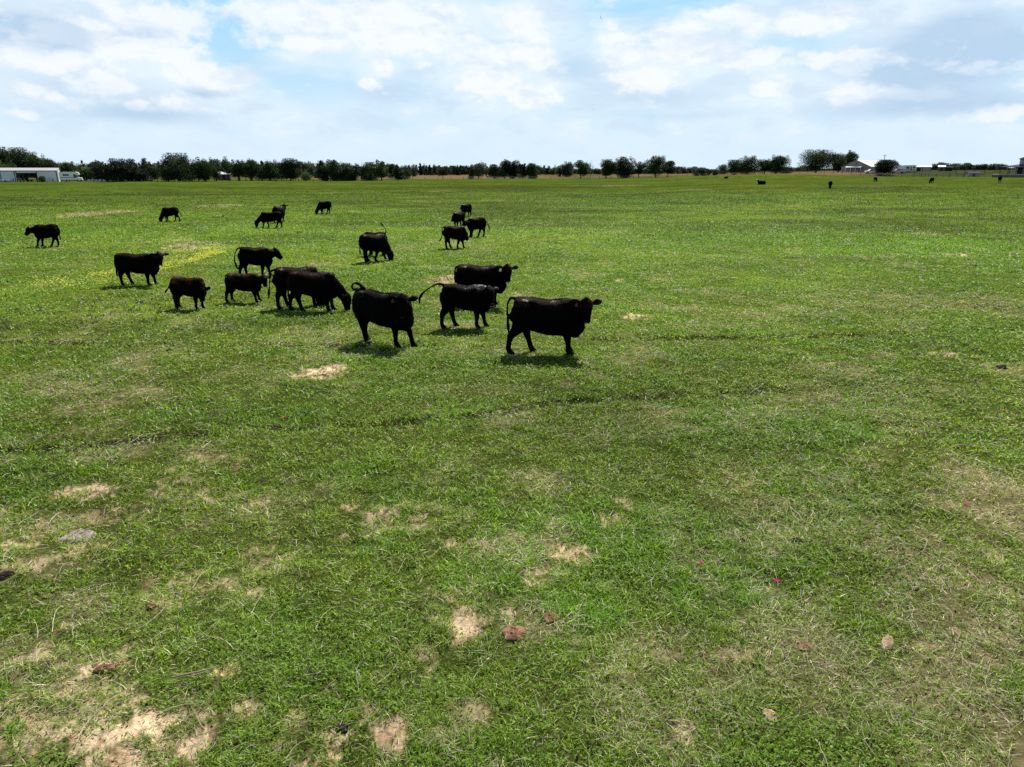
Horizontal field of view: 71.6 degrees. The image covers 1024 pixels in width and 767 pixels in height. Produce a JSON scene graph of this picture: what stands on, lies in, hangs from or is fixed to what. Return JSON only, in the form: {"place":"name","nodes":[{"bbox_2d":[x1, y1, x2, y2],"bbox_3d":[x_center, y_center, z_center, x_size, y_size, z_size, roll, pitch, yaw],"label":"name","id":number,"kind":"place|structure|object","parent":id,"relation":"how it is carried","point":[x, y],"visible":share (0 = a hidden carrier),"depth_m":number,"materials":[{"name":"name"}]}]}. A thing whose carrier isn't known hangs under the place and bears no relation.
{"place":"outdoors","nodes":[
{"label":"outdoors","id":0,"kind":"place"},
{"bbox_2d":[0,170,1023,766],"bbox_3d":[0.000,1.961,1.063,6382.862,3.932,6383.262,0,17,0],"label":"ground","id":1,"kind":"structure","parent":0,"point":[648,182],"depth_m":9.21,"materials":[{"name":"plant"}]},
{"bbox_2d":[0,147,10,164],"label":"tree","id":2,"kind":"object","parent":1,"relation":"on","point":[2,156],"visible":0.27,"depth_m":289.95,"materials":[{"name":"green plant"}]},
{"bbox_2d":[0,570,14,578],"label":"cow pat","id":3,"kind":"object","parent":1,"relation":"on","point":[7,574],"visible":1,"depth_m":7.28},
{"bbox_2d":[0,161,21,175],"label":"tree","id":4,"kind":"object","parent":1,"relation":"on","point":[9,165],"visible":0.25,"depth_m":279.28,"materials":[{"name":"green plant"}]},
{"bbox_2d":[1,147,31,179],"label":"tree","id":5,"kind":"object","parent":1,"relation":"on","point":[14,154],"visible":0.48,"depth_m":284.38,"materials":[{"name":"green plant"}]},
{"bbox_2d":[0,168,60,181],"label":"metal shed","id":6,"kind":"structure","parent":1,"relation":"on","point":[48,174],"depth_m":250.34,"materials":[{"name":"white metal"}]},
{"bbox_2d":[19,152,50,178],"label":"tree","id":7,"kind":"object","parent":1,"relation":"on","point":[30,159],"visible":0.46,"depth_m":284.33,"materials":[{"name":"green plant"}]},
{"bbox_2d":[24,224,60,246],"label":"cow","id":8,"kind":"object","parent":1,"relation":"on","point":[41,232],"visible":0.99,"depth_m":37.62},
{"bbox_2d":[33,158,60,168],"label":"tree","id":9,"kind":"object","parent":1,"relation":"on","point":[45,163],"visible":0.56,"depth_m":283.61,"materials":[{"name":"green plant"}]},
{"bbox_2d":[58,171,82,181],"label":"motorhome","id":10,"kind":"object","parent":1,"relation":"on","point":[65,176],"visible":1,"depth_m":246.59,"materials":[{"name":"white paint"}]},
{"bbox_2d":[60,161,80,171],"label":"tree","id":11,"kind":"object","parent":1,"relation":"on","point":[70,167],"visible":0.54,"depth_m":297.30,"materials":[{"name":"green plant"}]},
{"bbox_2d":[56,530,96,542],"bbox_3d":[-4.950,1.732,8.061,0.375,0.066,0.350,1,17,3],"label":"rock","id":12,"kind":"object","parent":1,"relation":"on","point":[79,533],"visible":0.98,"depth_m":8.04,"materials":[{"name":"stone"}]},
{"bbox_2d":[76,166,91,179],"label":"tree","id":13,"kind":"object","parent":1,"relation":"on","point":[83,174],"visible":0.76,"depth_m":278.69,"materials":[{"name":"green plant"}]},
{"bbox_2d":[87,159,100,178],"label":"tree","id":14,"kind":"object","parent":1,"relation":"on","point":[89,174],"visible":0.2,"depth_m":276.47,"materials":[{"name":"green plant"}]},
{"bbox_2d":[85,160,114,180],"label":"tree","id":15,"kind":"object","parent":1,"relation":"on","point":[97,169],"visible":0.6,"depth_m":254.33,"materials":[{"name":"green plant"}]},
{"bbox_2d":[93,664,116,674],"bbox_3d":[-3.409,2.376,5.939,0.183,0.050,0.098,-5,17,-16],"label":"cow pat","id":16,"kind":"object","parent":1,"relation":"on","point":[97,669],"visible":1,"depth_m":5.92,"materials":[{"name":"soil"}]},
{"bbox_2d":[99,158,138,181],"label":"tree","id":17,"kind":"object","parent":1,"relation":"on","point":[117,169],"visible":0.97,"depth_m":252.13,"materials":[{"name":"green plant"}]},
{"bbox_2d":[126,158,138,168],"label":"tree","id":18,"kind":"object","parent":1,"relation":"on","point":[131,161],"visible":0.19,"depth_m":285.81,"materials":[{"name":"green plant"}]},
{"bbox_2d":[124,165,142,181],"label":"tree","id":19,"kind":"object","parent":1,"relation":"on","point":[132,174],"visible":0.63,"depth_m":256.46,"materials":[{"name":"green plant"}]},
{"bbox_2d":[28,244,244,296],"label":"yellow flowers","id":20,"kind":"object","parent":1,"relation":"on","point":[207,254],"visible":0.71,"depth_m":30.77,"materials":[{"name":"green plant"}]},
{"bbox_2d":[114,251,168,285],"bbox_3d":[-13.301,-4.141,25.557,1.938,1.247,0.572,0,17,0],"label":"cow","id":21,"kind":"object","parent":1,"relation":"on","point":[147,264],"visible":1,"depth_m":25.32},
{"bbox_2d":[138,158,146,179],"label":"tree","id":22,"kind":"object","parent":1,"relation":"on","point":[142,162],"visible":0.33,"depth_m":290.69,"materials":[{"name":"green plant"}]},
{"bbox_2d":[133,170,153,181],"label":"bush","id":23,"kind":"object","parent":1,"relation":"on","point":[143,175],"visible":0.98,"depth_m":256.52,"materials":[{"name":"green plant"}]},
{"bbox_2d":[146,603,156,609],"bbox_3d":[-3.452,2.122,6.790,0.119,0.046,0.086,6,18,20],"label":"cow pat","id":24,"kind":"object","parent":1,"relation":"on","point":[149,605],"visible":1,"depth_m":6.76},
{"bbox_2d":[143,162,160,179],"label":"tree","id":25,"kind":"object","parent":1,"relation":"on","point":[149,166],"visible":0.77,"depth_m":286.39,"materials":[{"name":"green plant"}]},
{"bbox_2d":[5,178,305,181],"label":"wire fence","id":26,"kind":"object","parent":1,"relation":"on","point":[149,180],"visible":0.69,"depth_m":250.97,"materials":[{"name":"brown metal"}]},
{"bbox_2d":[154,161,172,180],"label":"tree","id":27,"kind":"object","parent":1,"relation":"on","point":[157,167],"visible":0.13,"depth_m":255.31,"materials":[{"name":"green plant"}]},
{"bbox_2d":[159,207,181,221],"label":"cow","id":28,"kind":"object","parent":1,"relation":"on","point":[166,212],"visible":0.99,"depth_m":56.70},
{"bbox_2d":[157,153,196,180],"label":"tree","id":29,"kind":"object","parent":1,"relation":"on","point":[178,171],"visible":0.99,"depth_m":251.25,"materials":[{"name":"green plant"}]},
{"bbox_2d":[164,276,210,309],"bbox_3d":[-9.687,-2.695,21.175,1.532,0.986,0.473,4,17,11],"label":"calf","id":30,"kind":"object","parent":1,"relation":"on","point":[195,288],"visible":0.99,"depth_m":20.95},
{"bbox_2d":[171,667,213,678],"bbox_3d":[-2.617,2.378,5.815,0.334,0.039,0.036,-5,17,-15],"label":"dead twig","id":31,"kind":"object","parent":1,"relation":"on","point":[178,676],"visible":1,"depth_m":5.81,"materials":[{"name":"wood"}]},
{"bbox_2d":[187,157,220,180],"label":"tree","id":32,"kind":"object","parent":1,"relation":"on","point":[204,169],"visible":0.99,"depth_m":251.28,"materials":[{"name":"green plant"}]},
{"bbox_2d":[209,159,224,180],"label":"tree","id":33,"kind":"object","parent":1,"relation":"on","point":[215,175],"visible":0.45,"depth_m":260.26,"materials":[{"name":"green plant"}]},
{"bbox_2d":[217,172,232,179],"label":"shed","id":34,"kind":"structure","parent":1,"relation":"on","point":[224,176],"depth_m":288.19,"materials":[{"name":"grey wood"}]},
{"bbox_2d":[219,156,233,180],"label":"tree","id":35,"kind":"object","parent":1,"relation":"on","point":[225,163],"visible":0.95,"depth_m":271.37,"materials":[{"name":"green plant"}]},
{"bbox_2d":[229,159,245,179],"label":"tree","id":36,"kind":"object","parent":1,"relation":"on","point":[237,169],"visible":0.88,"depth_m":274.55,"materials":[{"name":"green plant"}]},
{"bbox_2d":[225,273,271,302],"bbox_3d":[-8.276,-3.011,22.303,1.442,0.937,0.452,0,17,-1],"label":"calf","id":37,"kind":"object","parent":1,"relation":"on","point":[251,282],"visible":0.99,"depth_m":22.11},
{"bbox_2d":[240,158,258,180],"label":"tree","id":38,"kind":"object","parent":1,"relation":"on","point":[250,166],"visible":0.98,"depth_m":274.69,"materials":[{"name":"green plant"}]},
{"bbox_2d":[234,247,282,275],"bbox_3d":[-9.828,-4.724,27.584,1.821,1.178,0.618,-4,17,-13],"label":"cow","id":39,"kind":"object","parent":1,"relation":"on","point":[262,257],"visible":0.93,"depth_m":27.35},
{"bbox_2d":[254,212,282,227],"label":"cow","id":40,"kind":"object","parent":1,"relation":"on","point":[264,217],"visible":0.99,"depth_m":49.91},
{"bbox_2d":[256,160,281,180],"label":"tree","id":41,"kind":"object","parent":1,"relation":"on","point":[270,172],"visible":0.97,"depth_m":274.62,"materials":[{"name":"green plant"}]},
{"bbox_2d":[272,204,287,222],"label":"cow","id":42,"kind":"object","parent":1,"relation":"on","point":[281,208],"visible":0.65,"depth_m":54.61},
{"bbox_2d":[277,158,300,180],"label":"tree","id":43,"kind":"object","parent":1,"relation":"on","point":[288,169],"visible":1,"depth_m":272.57,"materials":[{"name":"green plant"}]},
{"bbox_2d":[268,266,325,309],"bbox_3d":[-6.469,-2.850,21.468,1.768,1.385,0.646,-7,18,-23],"label":"cow","id":44,"kind":"object","parent":1,"relation":"on","point":[278,281],"visible":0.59,"depth_m":21.10},
{"bbox_2d":[300,172,312,180],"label":"bush","id":45,"kind":"object","parent":1,"relation":"on","point":[304,176],"visible":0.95,"depth_m":272.07,"materials":[{"name":"green plant"}]},
{"bbox_2d":[286,271,351,311],"bbox_3d":[-5.679,-2.708,20.845,1.882,1.199,0.628,-1,17,-4],"label":"cow","id":46,"kind":"object","parent":1,"relation":"on","point":[328,287],"visible":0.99,"depth_m":20.61},
{"bbox_2d":[316,160,328,180],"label":"tree","id":47,"kind":"object","parent":1,"relation":"on","point":[319,172],"visible":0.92,"depth_m":273.35,"materials":[{"name":"green plant"}]},
{"bbox_2d":[315,201,331,213],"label":"cow","id":48,"kind":"object","parent":1,"relation":"on","point":[322,205],"visible":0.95,"depth_m":65.37},
{"bbox_2d":[320,159,345,180],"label":"tree","id":49,"kind":"object","parent":1,"relation":"on","point":[333,167],"visible":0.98,"depth_m":271.69,"materials":[{"name":"green plant"}]},
{"bbox_2d":[335,722,348,733],"bbox_3d":[-1.272,2.576,5.315,0.104,0.041,0.093,9,19,27],"label":"cow pat","id":50,"kind":"object","parent":1,"relation":"on","point":[344,728],"visible":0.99,"depth_m":5.30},
{"bbox_2d":[331,163,359,180],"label":"tree","id":51,"kind":"object","parent":1,"relation":"on","point":[346,173],"visible":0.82,"depth_m":272.75,"materials":[{"name":"green plant"}]},
{"bbox_2d":[347,168,360,180],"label":"tree","id":52,"kind":"object","parent":1,"relation":"on","point":[356,172],"visible":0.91,"depth_m":274.02,"materials":[{"name":"green plant"}]},
{"bbox_2d":[357,162,380,180],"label":"tree","id":53,"kind":"object","parent":1,"relation":"on","point":[368,173],"visible":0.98,"depth_m":276.70,"materials":[{"name":"green plant"}]},
{"bbox_2d":[358,234,393,262],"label":"cow","id":54,"kind":"object","parent":1,"relation":"on","point":[376,243],"visible":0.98,"depth_m":31.95},
{"bbox_2d":[364,223,387,255],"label":"cow","id":55,"kind":"object","parent":1,"relation":"on","point":[371,252],"visible":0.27,"depth_m":33.99},
{"bbox_2d":[374,159,389,179],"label":"tree","id":56,"kind":"object","parent":1,"relation":"on","point":[383,171],"visible":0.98,"depth_m":278.91,"materials":[{"name":"green plant"}]},
{"bbox_2d":[351,282,417,347],"bbox_3d":[-3.049,-1.626,16.837,1.918,1.445,0.675,9,19,29],"label":"cow","id":57,"kind":"object","parent":1,"relation":"on","point":[393,311],"visible":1,"depth_m":16.54},
{"bbox_2d":[386,163,395,178],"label":"tree","id":58,"kind":"object","parent":1,"relation":"on","point":[391,167],"visible":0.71,"depth_m":315.12,"materials":[{"name":"green plant"}]},
{"bbox_2d":[392,167,406,179],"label":"tree","id":59,"kind":"object","parent":1,"relation":"on","point":[398,172],"visible":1,"depth_m":279.95,"materials":[{"name":"green plant"}]},
{"bbox_2d":[400,167,412,179],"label":"tree","id":60,"kind":"object","parent":1,"relation":"on","point":[407,172],"visible":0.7,"depth_m":306.00,"materials":[{"name":"green plant"}]},
{"bbox_2d":[436,166,451,178],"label":"tree","id":61,"kind":"object","parent":1,"relation":"on","point":[442,172],"visible":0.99,"depth_m":329.39,"materials":[{"name":"green plant"}]},
{"bbox_2d":[439,225,468,248],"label":"cow","id":62,"kind":"object","parent":1,"relation":"on","point":[458,233],"visible":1,"depth_m":36.96},
{"bbox_2d":[451,212,464,225],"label":"cow","id":63,"kind":"object","parent":1,"relation":"on","point":[457,217],"visible":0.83,"depth_m":49.98},
{"bbox_2d":[418,283,498,328],"bbox_3d":[-1.407,-2.045,18.658,2.116,1.195,0.575,2,17,7],"label":"cow","id":64,"kind":"object","parent":1,"relation":"on","point":[477,299],"visible":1,"depth_m":18.38},
{"bbox_2d":[460,204,471,216],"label":"cow","id":65,"kind":"object","parent":1,"relation":"on","point":[464,208],"visible":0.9,"depth_m":61.14},
{"bbox_2d":[468,167,474,178],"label":"tree","id":66,"kind":"object","parent":1,"relation":"on","point":[471,175],"visible":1,"depth_m":330.10,"materials":[{"name":"green plant"}]},
{"bbox_2d":[461,217,489,237],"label":"cow","id":67,"kind":"object","parent":1,"relation":"on","point":[472,224],"visible":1,"depth_m":43.03},
{"bbox_2d":[470,162,487,177],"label":"tree","id":68,"kind":"object","parent":1,"relation":"on","point":[478,168],"visible":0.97,"depth_m":333.71,"materials":[{"name":"green plant"}]},
{"bbox_2d":[454,263,518,306],"bbox_3d":[-0.788,-2.998,21.566,1.989,1.336,0.660,2,17,6],"label":"cow","id":69,"kind":"object","parent":1,"relation":"on","point":[498,276],"visible":0.66,"depth_m":21.30},
{"bbox_2d":[485,164,503,178],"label":"tree","id":70,"kind":"object","parent":1,"relation":"on","point":[493,171],"visible":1,"depth_m":334.46,"materials":[{"name":"green plant"}]},
{"bbox_2d":[499,159,511,178],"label":"tree","id":71,"kind":"object","parent":1,"relation":"on","point":[504,164],"visible":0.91,"depth_m":335.87,"materials":[{"name":"green plant"}]},
{"bbox_2d":[0,218,1023,766],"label":"clover leaves","id":72,"kind":"object","parent":1,"relation":"on","point":[524,344],"visible":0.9,"depth_m":11.83,"materials":[{"name":"green plant"}]},
{"bbox_2d":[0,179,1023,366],"bbox_3d":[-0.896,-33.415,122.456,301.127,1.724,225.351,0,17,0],"label":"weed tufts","id":73,"kind":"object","parent":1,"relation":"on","point":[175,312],"visible":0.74,"depth_m":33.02,"materials":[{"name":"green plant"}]},
{"bbox_2d":[504,160,519,178],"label":"tree","id":74,"kind":"object","parent":1,"relation":"on","point":[512,174],"visible":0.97,"depth_m":335.91,"materials":[{"name":"green plant"}]},
{"bbox_2d":[0,234,1023,766],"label":"dry stems","id":75,"kind":"object","parent":1,"relation":"on","point":[106,704],"visible":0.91,"depth_m":8.25,"materials":[{"name":"beige plant"}]},
{"bbox_2d":[502,625,526,642],"bbox_3d":[0.015,2.232,6.366,0.225,0.059,0.244,2,17,8],"label":"cow pat","id":76,"kind":"object","parent":1,"relation":"on","point":[518,632],"visible":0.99,"depth_m":6.33,"materials":[{"name":"soil"}]},
{"bbox_2d":[25,160,1016,178],"bbox_3d":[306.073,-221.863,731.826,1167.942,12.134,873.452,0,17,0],"label":"woods","id":77,"kind":"object","parent":1,"relation":"on","point":[308,167],"visible":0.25,"depth_m":589.16,"materials":[{"name":"green plant"}]},
{"bbox_2d":[515,163,528,178],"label":"tree","id":78,"kind":"object","parent":1,"relation":"on","point":[523,168],"visible":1,"depth_m":334.24,"materials":[{"name":"green plant"}]},
{"bbox_2d":[358,173,705,179],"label":"wire fence","id":79,"kind":"object","parent":1,"relation":"on","point":[575,176],"visible":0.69,"depth_m":334.60,"materials":[{"name":"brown metal"}]},
{"bbox_2d":[526,163,539,178],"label":"tree","id":80,"kind":"object","parent":1,"relation":"on","point":[532,172],"visible":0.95,"depth_m":336.51,"materials":[{"name":"green plant"}]},
{"bbox_2d":[542,612,557,623],"bbox_3d":[0.358,2.178,6.630,0.164,0.046,0.164,-7,18,-23],"label":"cow pat","id":81,"kind":"object","parent":1,"relation":"on","point":[547,616],"visible":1,"depth_m":6.60,"materials":[{"name":"soil"}]},
{"bbox_2d":[506,296,601,355],"bbox_3d":[0.930,-1.314,15.946,2.131,1.361,0.647,3,17,10],"label":"cow","id":82,"kind":"object","parent":1,"relation":"on","point":[567,319],"visible":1,"depth_m":15.70},
{"bbox_2d":[558,161,574,176],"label":"tree","id":83,"kind":"object","parent":1,"relation":"on","point":[567,169],"visible":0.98,"depth_m":410.60,"materials":[{"name":"green plant"}]},
{"bbox_2d":[573,160,590,178],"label":"tree","id":84,"kind":"object","parent":1,"relation":"on","point":[582,167],"visible":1,"depth_m":341.36,"materials":[{"name":"green plant"}]},
{"bbox_2d":[599,159,616,177],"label":"tree","id":85,"kind":"object","parent":1,"relation":"on","point":[609,166],"visible":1,"depth_m":344.60,"materials":[{"name":"green plant"}]},
{"bbox_2d":[612,156,636,177],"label":"tree","id":86,"kind":"object","parent":1,"relation":"on","point":[625,166],"visible":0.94,"depth_m":346.32,"materials":[{"name":"green plant"}]},
{"bbox_2d":[633,161,646,177],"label":"tree","id":87,"kind":"object","parent":1,"relation":"on","point":[639,168],"visible":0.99,"depth_m":349.02,"materials":[{"name":"green plant"}]},
{"bbox_2d":[644,155,667,176],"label":"tree","id":88,"kind":"object","parent":1,"relation":"on","point":[656,166],"visible":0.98,"depth_m":350.24,"materials":[{"name":"green plant"}]},
{"bbox_2d":[659,161,676,176],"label":"tree","id":89,"kind":"object","parent":1,"relation":"on","point":[670,169],"visible":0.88,"depth_m":352.88,"materials":[{"name":"green plant"}]},
{"bbox_2d":[697,167,708,175],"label":"bush","id":90,"kind":"object","parent":1,"relation":"on","point":[702,171],"visible":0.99,"depth_m":363.40,"materials":[{"name":"green plant"}]},
{"bbox_2d":[716,164,728,173],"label":"tree","id":91,"kind":"object","parent":1,"relation":"on","point":[721,168],"visible":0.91,"depth_m":449.03,"materials":[{"name":"green plant"}]},
{"bbox_2d":[724,160,743,174],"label":"tree","id":92,"kind":"object","parent":1,"relation":"on","point":[734,166],"visible":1,"depth_m":354.62,"materials":[{"name":"green plant"}]},
{"bbox_2d":[738,155,760,174],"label":"tree","id":93,"kind":"object","parent":1,"relation":"on","point":[750,163],"visible":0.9,"depth_m":355.92,"materials":[{"name":"green plant"}]},
{"bbox_2d":[755,159,772,173],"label":"tree","id":94,"kind":"object","parent":1,"relation":"on","point":[764,165],"visible":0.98,"depth_m":355.83,"materials":[{"name":"green plant"}]},
{"bbox_2d":[761,708,780,724],"bbox_3d":[1.968,2.525,5.401,0.136,0.046,0.165,-6,18,-20],"label":"cow pat","id":95,"kind":"object","parent":1,"relation":"on","point":[772,714],"visible":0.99,"depth_m":5.38,"materials":[{"name":"soil"}]},
{"bbox_2d":[767,155,791,173],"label":"tree","id":96,"kind":"object","parent":1,"relation":"on","point":[779,163],"visible":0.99,"depth_m":351.93,"materials":[{"name":"green plant"}]},
{"bbox_2d":[797,641,811,651],"bbox_3d":[2.555,2.290,6.197,0.153,0.046,0.145,-1,17,-3],"label":"cow pat","id":97,"kind":"object","parent":1,"relation":"on","point":[804,646],"visible":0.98,"depth_m":6.17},
{"bbox_2d":[797,149,840,171],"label":"tree","id":98,"kind":"object","parent":1,"relation":"on","point":[815,160],"visible":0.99,"depth_m":333.20,"materials":[{"name":"green plant"}]},
{"bbox_2d":[829,153,851,171],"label":"tree","id":99,"kind":"object","parent":1,"relation":"on","point":[841,160],"visible":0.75,"depth_m":332.49,"materials":[{"name":"green plant"}]},
{"bbox_2d":[843,150,858,162],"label":"tree","id":100,"kind":"object","parent":1,"relation":"on","point":[850,155],"visible":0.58,"depth_m":332.41,"materials":[{"name":"green plant"}]},
{"bbox_2d":[841,160,894,171],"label":"barn","id":101,"kind":"structure","parent":1,"relation":"on","point":[859,165],"depth_m":320.25,"materials":[{"name":"white metal"}]},
{"bbox_2d":[719,170,1022,177],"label":"wire fence","id":102,"kind":"object","parent":1,"relation":"on","point":[876,174],"visible":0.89,"depth_m":292.58,"materials":[{"name":"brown metal"}]},
{"bbox_2d":[874,159,898,174],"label":"tree","id":103,"kind":"object","parent":1,"relation":"on","point":[883,167],"visible":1,"depth_m":296.85,"materials":[{"name":"green plant"}]},
{"bbox_2d":[881,634,893,653],"bbox_3d":[3.297,2.274,6.233,0.106,0.064,0.299,12,21,35],"label":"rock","id":104,"kind":"object","parent":1,"relation":"on","point":[887,640],"visible":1,"depth_m":6.20,"materials":[{"name":"stone"}]},
{"bbox_2d":[894,165,916,171],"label":"travel trailer","id":105,"kind":"object","parent":1,"relation":"on","point":[908,168],"visible":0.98,"depth_m":314.43,"materials":[{"name":"white paint"}]},
{"bbox_2d":[955,169,985,173],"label":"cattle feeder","id":106,"kind":"object","parent":1,"relation":"on","point":[968,169],"visible":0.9,"depth_m":303.17,"materials":[{"name":"grey"}]},
{"bbox_2d":[992,157,1023,176],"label":"house","id":107,"kind":"structure","parent":1,"relation":"on","point":[1019,170],"depth_m":262.80,"materials":[{"name":"concrete"}]},
{"bbox_2d":[0,0,1023,169],"label":"sky","id":108,"kind":"structure","parent":0,"point":[708,84],"materials":[{"name":"blue"}]},
{"bbox_2d":[916,166,931,170],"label":"metal building","id":109,"kind":"structure","parent":0,"point":[923,168],"depth_m":328.74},
{"bbox_2d":[966,172,980,176],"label":"shed","id":110,"kind":"structure","parent":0,"point":[972,174],"depth_m":287.92,"materials":[{"name":"grey"}]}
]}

